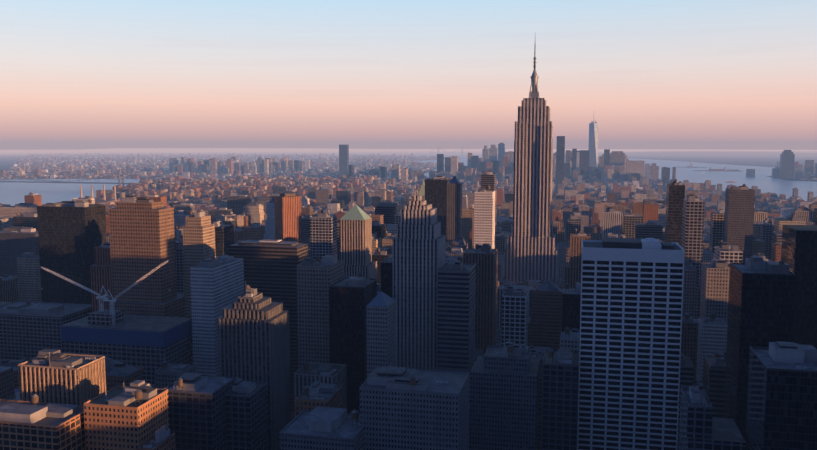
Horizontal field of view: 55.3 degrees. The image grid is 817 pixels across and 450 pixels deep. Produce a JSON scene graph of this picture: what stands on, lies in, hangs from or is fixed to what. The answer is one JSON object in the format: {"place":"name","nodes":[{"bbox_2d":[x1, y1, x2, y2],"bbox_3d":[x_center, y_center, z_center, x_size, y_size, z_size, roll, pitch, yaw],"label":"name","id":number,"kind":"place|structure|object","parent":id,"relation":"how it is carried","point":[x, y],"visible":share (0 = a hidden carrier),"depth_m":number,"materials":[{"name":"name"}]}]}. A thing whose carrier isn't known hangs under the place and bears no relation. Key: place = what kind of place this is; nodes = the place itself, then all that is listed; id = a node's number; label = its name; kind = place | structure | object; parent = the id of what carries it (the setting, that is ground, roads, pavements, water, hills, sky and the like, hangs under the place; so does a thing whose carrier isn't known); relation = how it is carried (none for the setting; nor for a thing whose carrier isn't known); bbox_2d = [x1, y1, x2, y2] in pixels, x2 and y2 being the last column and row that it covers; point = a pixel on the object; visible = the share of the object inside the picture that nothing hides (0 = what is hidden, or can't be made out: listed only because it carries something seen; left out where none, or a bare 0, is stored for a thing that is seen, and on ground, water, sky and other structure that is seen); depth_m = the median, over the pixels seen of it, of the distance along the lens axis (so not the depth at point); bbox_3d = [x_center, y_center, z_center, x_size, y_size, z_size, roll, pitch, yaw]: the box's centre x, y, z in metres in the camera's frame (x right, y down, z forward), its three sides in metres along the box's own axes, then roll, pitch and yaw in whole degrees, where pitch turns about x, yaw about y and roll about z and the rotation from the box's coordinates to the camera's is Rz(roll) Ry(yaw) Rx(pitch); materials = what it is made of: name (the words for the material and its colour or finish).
{"place":"outdoors","nodes":[
{"label":"outdoors","id":0,"kind":"place"},
{"bbox_2d":[0,173,428,205],"bbox_3d":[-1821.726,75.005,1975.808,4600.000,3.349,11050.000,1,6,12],"label":"river","id":1,"kind":"structure","parent":0,"point":[12,193],"depth_m":4689.73,"materials":[{"name":"blue liquid"}]},
{"bbox_2d":[48,148,437,150],"bbox_3d":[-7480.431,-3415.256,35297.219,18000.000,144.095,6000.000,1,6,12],"label":"new jersey highlands","id":2,"kind":"structure","parent":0,"point":[217,149],"depth_m":33482.30,"materials":[{"name":"grey"}]},
{"bbox_2d":[0,149,721,155],"bbox_3d":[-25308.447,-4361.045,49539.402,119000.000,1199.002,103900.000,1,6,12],"label":"land","id":3,"kind":"structure","parent":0,"point":[414,153],"depth_m":24887.67,"materials":[{"name":"grey"}]},
{"bbox_2d":[0,150,816,420],"bbox_3d":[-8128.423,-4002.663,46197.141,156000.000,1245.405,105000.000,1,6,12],"label":"ground","id":4,"kind":"structure","parent":0,"point":[6,161],"depth_m":13344.69,"materials":[{"name":"grey"}]},
{"bbox_2d":[0,172,180,186],"bbox_3d":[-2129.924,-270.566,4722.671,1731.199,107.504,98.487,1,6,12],"label":"bridge","id":5,"kind":"structure","parent":4,"relation":"on","point":[118,183],"depth_m":4652.94,"materials":[{"name":"metal"}]},
{"bbox_2d":[80,185,118,204],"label":"smokestacks","id":6,"kind":"object","parent":4,"relation":"on","point":[101,200],"visible":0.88,"depth_m":3129.44,"materials":[{"name":"concrete"}]},
{"bbox_2d":[274,193,301,242],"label":"high-rise building","id":7,"kind":"structure","parent":4,"relation":"on","point":[288,218],"depth_m":1333.85,"materials":[{"name":"orange brick"}]},
{"bbox_2d":[273,165,337,180],"bbox_3d":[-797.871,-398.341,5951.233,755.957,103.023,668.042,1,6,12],"label":"bridge","id":8,"kind":"structure","parent":4,"relation":"on","point":[309,174],"depth_m":5890.12,"materials":[{"name":"metal"}]},
{"bbox_2d":[0,170,816,449],"bbox_3d":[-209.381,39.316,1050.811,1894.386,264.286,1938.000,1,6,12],"label":"city buildings","id":9,"kind":"structure","parent":4,"relation":"on","point":[419,377],"depth_m":628.00,"materials":[{"name":"grey concrete"}]},
{"bbox_2d":[41,267,109,311],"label":"tower crane","id":10,"kind":"object","parent":9,"relation":"on","point":[93,292],"visible":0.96,"depth_m":703.61,"materials":[{"name":"paint"}]},
{"bbox_2d":[100,261,169,324],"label":"tower crane","id":11,"kind":"object","parent":9,"relation":"on","point":[102,300],"visible":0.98,"depth_m":684.31,"materials":[{"name":"paint"}]},
{"bbox_2d":[0,151,816,449],"bbox_3d":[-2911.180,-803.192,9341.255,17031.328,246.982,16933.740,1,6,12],"label":"city blocks","id":12,"kind":"structure","parent":4,"relation":"on","point":[238,205],"depth_m":1893.43,"materials":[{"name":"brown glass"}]},
{"bbox_2d":[432,146,469,154],"bbox_3d":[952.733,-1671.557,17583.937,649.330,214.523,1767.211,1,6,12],"label":"bridge","id":13,"kind":"structure","parent":4,"relation":"on","point":[461,152],"depth_m":17824.11,"materials":[{"name":"metal"}]},
{"bbox_2d":[501,44,560,283],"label":"skyscraper","id":14,"kind":"structure","parent":4,"relation":"on","point":[531,251],"depth_m":1250.28,"materials":[{"name":"stone"}]},
{"bbox_2d":[339,136,816,187],"bbox_3d":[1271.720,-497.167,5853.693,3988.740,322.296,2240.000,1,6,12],"label":"distant skyscrapers","id":15,"kind":"structure","parent":4,"relation":"on","point":[788,169],"depth_m":5870.88,"materials":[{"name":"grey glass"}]},
{"bbox_2d":[588,121,597,168],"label":"skyscraper","id":16,"kind":"structure","parent":4,"relation":"on","point":[593,144],"depth_m":5667.62,"materials":[{"name":"blue glass"}]},
{"bbox_2d":[577,238,684,449],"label":"office tower","id":17,"kind":"structure","parent":4,"relation":"on","point":[631,304],"depth_m":521.63,"materials":[{"name":"concrete"}]},
{"bbox_2d":[0,0,816,149],"label":"sky","id":18,"kind":"structure","parent":0,"point":[75,74],"materials":[{"name":"pink"}]},
{"bbox_2d":[408,155,774,175],"bbox_3d":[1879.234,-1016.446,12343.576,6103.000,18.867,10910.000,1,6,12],"label":"bay water","id":19,"kind":"structure","parent":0,"point":[682,169],"depth_m":8882.94,"materials":[{"name":"blue liquid"}]},
{"bbox_2d":[553,151,816,155],"bbox_3d":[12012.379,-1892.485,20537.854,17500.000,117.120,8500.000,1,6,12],"label":"distant hills","id":20,"kind":"structure","parent":0,"point":[724,153],"depth_m":18519.88,"materials":[{"name":"grey"}]},
{"bbox_2d":[659,175,816,200],"bbox_3d":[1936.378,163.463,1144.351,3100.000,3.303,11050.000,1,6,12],"label":"hudson water","id":21,"kind":"structure","parent":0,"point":[764,184],"depth_m":5379.77,"materials":[{"name":"blue liquid"}]},
{"bbox_2d":[778,150,816,150],"bbox_3d":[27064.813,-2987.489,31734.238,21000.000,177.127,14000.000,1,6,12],"label":"watchung ridge","id":22,"kind":"structure","parent":0,"point":[799,150],"depth_m":35469.59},
{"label":"ellis island","id":23,"kind":"structure","parent":0,"visible":0},
{"bbox_2d":[708,167,738,170],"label":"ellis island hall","id":24,"kind":"structure","parent":23,"relation":"on","point":[710,169],"depth_m":7710.46,"materials":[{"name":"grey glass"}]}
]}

